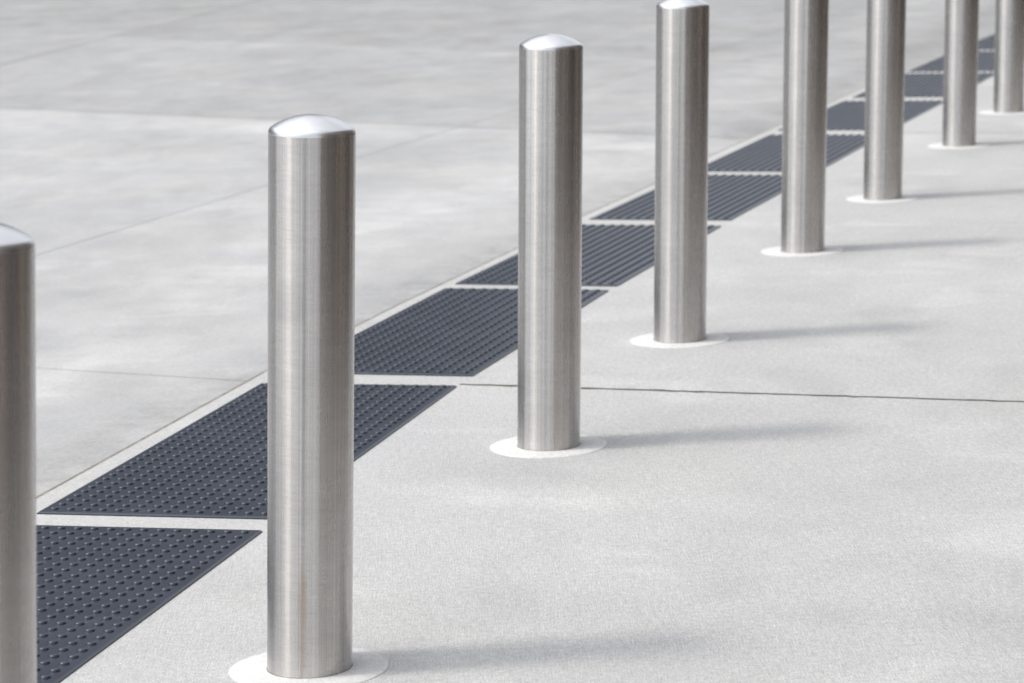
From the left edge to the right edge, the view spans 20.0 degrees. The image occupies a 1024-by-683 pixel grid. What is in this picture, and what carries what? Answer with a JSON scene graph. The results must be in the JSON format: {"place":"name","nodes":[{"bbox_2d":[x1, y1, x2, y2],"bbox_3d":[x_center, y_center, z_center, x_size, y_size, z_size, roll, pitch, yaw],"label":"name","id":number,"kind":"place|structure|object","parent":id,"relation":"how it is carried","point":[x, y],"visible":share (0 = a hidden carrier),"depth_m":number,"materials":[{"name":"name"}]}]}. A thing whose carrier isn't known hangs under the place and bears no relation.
{"place":"outdoors","nodes":[
{"label":"outdoors","id":0,"kind":"place"},
{"bbox_2d":[0,0,995,496],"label":"plaza pavement","id":1,"kind":"structure","parent":0,"point":[160,298],"depth_m":16.19,"materials":[{"name":"concrete"}]},
{"bbox_2d":[1,0,1023,401],"bbox_3d":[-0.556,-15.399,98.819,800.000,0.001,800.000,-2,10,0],"label":"ground","id":2,"kind":"structure","parent":0,"point":[517,386],"depth_m":8.76,"materials":[{"name":"grey concrete"}]},
{"bbox_2d":[36,33,994,530],"bbox_3d":[6.702,-3.543,28.404,2.615,0.888,77.802,3,10,17],"label":"panel strip","id":3,"kind":"object","parent":2,"relation":"on","point":[66,489],"visible":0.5,"depth_m":8.71,"materials":[{"name":"white concrete"}]},
{"bbox_2d":[36,525,262,682],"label":"tactile panel","id":4,"kind":"object","parent":3,"relation":"on","point":[99,589],"visible":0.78,"depth_m":6.56,"materials":[{"name":"rubber"}]},
{"bbox_2d":[37,383,456,518],"bbox_3d":[-0.675,0.277,7.997,0.622,0.013,1.719,0,10,14],"label":"tactile panel","id":5,"kind":"object","parent":3,"relation":"on","point":[212,464],"visible":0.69,"depth_m":7.75,"materials":[{"name":"rubber"}]},
{"bbox_2d":[354,288,608,376],"bbox_3d":[-0.184,-0.047,9.775,0.622,0.013,1.667,1,10,16],"label":"tactile panel","id":6,"kind":"object","parent":3,"relation":"on","point":[471,332],"visible":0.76,"depth_m":9.62,"materials":[{"name":"rubber"}]},
{"bbox_2d":[456,224,720,286],"bbox_3d":[0.329,-0.349,11.417,0.622,0.013,1.600,1,10,18],"label":"tactile panel","id":7,"kind":"object","parent":3,"relation":"on","point":[615,255],"visible":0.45,"depth_m":11.23,"materials":[{"name":"stone"}]},
{"bbox_2d":[589,174,781,220],"bbox_3d":[0.873,-0.656,13.079,0.622,0.013,1.568,1,10,18],"label":"tactile panel","id":8,"kind":"object","parent":3,"relation":"on","point":[732,197],"visible":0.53,"depth_m":12.94,"materials":[{"name":"stone"}]},
{"bbox_2d":[708,134,863,171],"bbox_3d":[1.415,-0.961,14.730,0.622,0.013,1.624,1,10,18],"label":"tactile panel","id":9,"kind":"object","parent":3,"relation":"on","point":[763,154],"visible":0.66,"depth_m":14.61,"materials":[{"name":"stone"}]},
{"bbox_2d":[779,100,942,129],"bbox_3d":[2.002,-1.287,16.500,0.622,0.015,1.621,1,10,19],"label":"tactile panel","id":10,"kind":"object","parent":3,"relation":"on","point":[846,115],"visible":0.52,"depth_m":16.57,"materials":[{"name":"stone"}]},
{"bbox_2d":[852,72,993,97],"bbox_3d":[2.606,-1.614,18.265,0.622,0.015,1.614,1,10,18],"label":"tactile panel","id":11,"kind":"object","parent":3,"relation":"on","point":[924,85],"visible":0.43,"depth_m":18.25,"materials":[{"name":"stone"}]},
{"bbox_2d":[907,51,994,71],"bbox_3d":[3.173,-1.927,19.959,0.622,0.013,1.614,1,10,19],"label":"tactile panel","id":12,"kind":"object","parent":3,"relation":"on","point":[985,60],"visible":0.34,"depth_m":19.66,"materials":[{"name":"stone"}]},
{"bbox_2d":[978,34,994,49],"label":"tactile panel","id":13,"kind":"object","parent":3,"relation":"on","point":[987,43],"visible":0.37,"depth_m":21.43,"materials":[{"name":"stone"}]},
{"bbox_2d":[36,32,994,498],"bbox_3d":[6.815,-3.704,29.342,1.852,0.888,75.949,3,10,18],"label":"joint sealant","id":14,"kind":"object","parent":2,"relation":"on","point":[356,326],"visible":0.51,"depth_m":9.03,"materials":[{"name":"grey"}]},
{"bbox_2d":[60,76,1023,682],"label":"sidewalk","id":15,"kind":"structure","parent":0,"point":[754,532],"depth_m":7.20,"materials":[{"name":"concrete"}]},
{"bbox_2d":[0,223,36,682],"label":"bollard","id":16,"kind":"object","parent":15,"relation":"on","point":[18,638],"visible":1,"depth_m":4.18,"materials":[{"name":"metal"}]},
{"bbox_2d":[229,114,389,682],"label":"bollard","id":17,"kind":"object","parent":15,"relation":"on","point":[311,288],"visible":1,"depth_m":5.65,"materials":[{"name":"metal"}]},
{"bbox_2d":[490,34,606,457],"bbox_3d":[0.080,-0.252,7.760,0.319,1.130,0.320,-2,10,0],"label":"bollard","id":18,"kind":"object","parent":15,"relation":"on","point":[550,221],"visible":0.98,"depth_m":7.69,"materials":[{"name":"metal"}]},
{"bbox_2d":[630,0,729,347],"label":"bollard","id":19,"kind":"object","parent":15,"relation":"on","point":[681,157],"visible":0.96,"depth_m":9.26,"materials":[{"name":"metal"}]},
{"bbox_2d":[761,0,843,256],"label":"bollard","id":20,"kind":"object","parent":15,"relation":"on","point":[805,85],"visible":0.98,"depth_m":11.15,"materials":[{"name":"metal"}]},
{"bbox_2d":[846,0,918,202],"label":"bollard","id":21,"kind":"object","parent":15,"relation":"on","point":[884,94],"visible":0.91,"depth_m":12.66,"materials":[{"name":"metal"}]},
{"bbox_2d":[928,0,989,148],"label":"bollard","id":22,"kind":"object","parent":15,"relation":"on","point":[960,72],"visible":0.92,"depth_m":14.67,"materials":[{"name":"metal"}]},
{"bbox_2d":[980,0,1023,114],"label":"bollard","id":23,"kind":"object","parent":15,"relation":"on","point":[1009,64],"visible":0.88,"depth_m":16.29,"materials":[{"name":"metal"}]}
]}

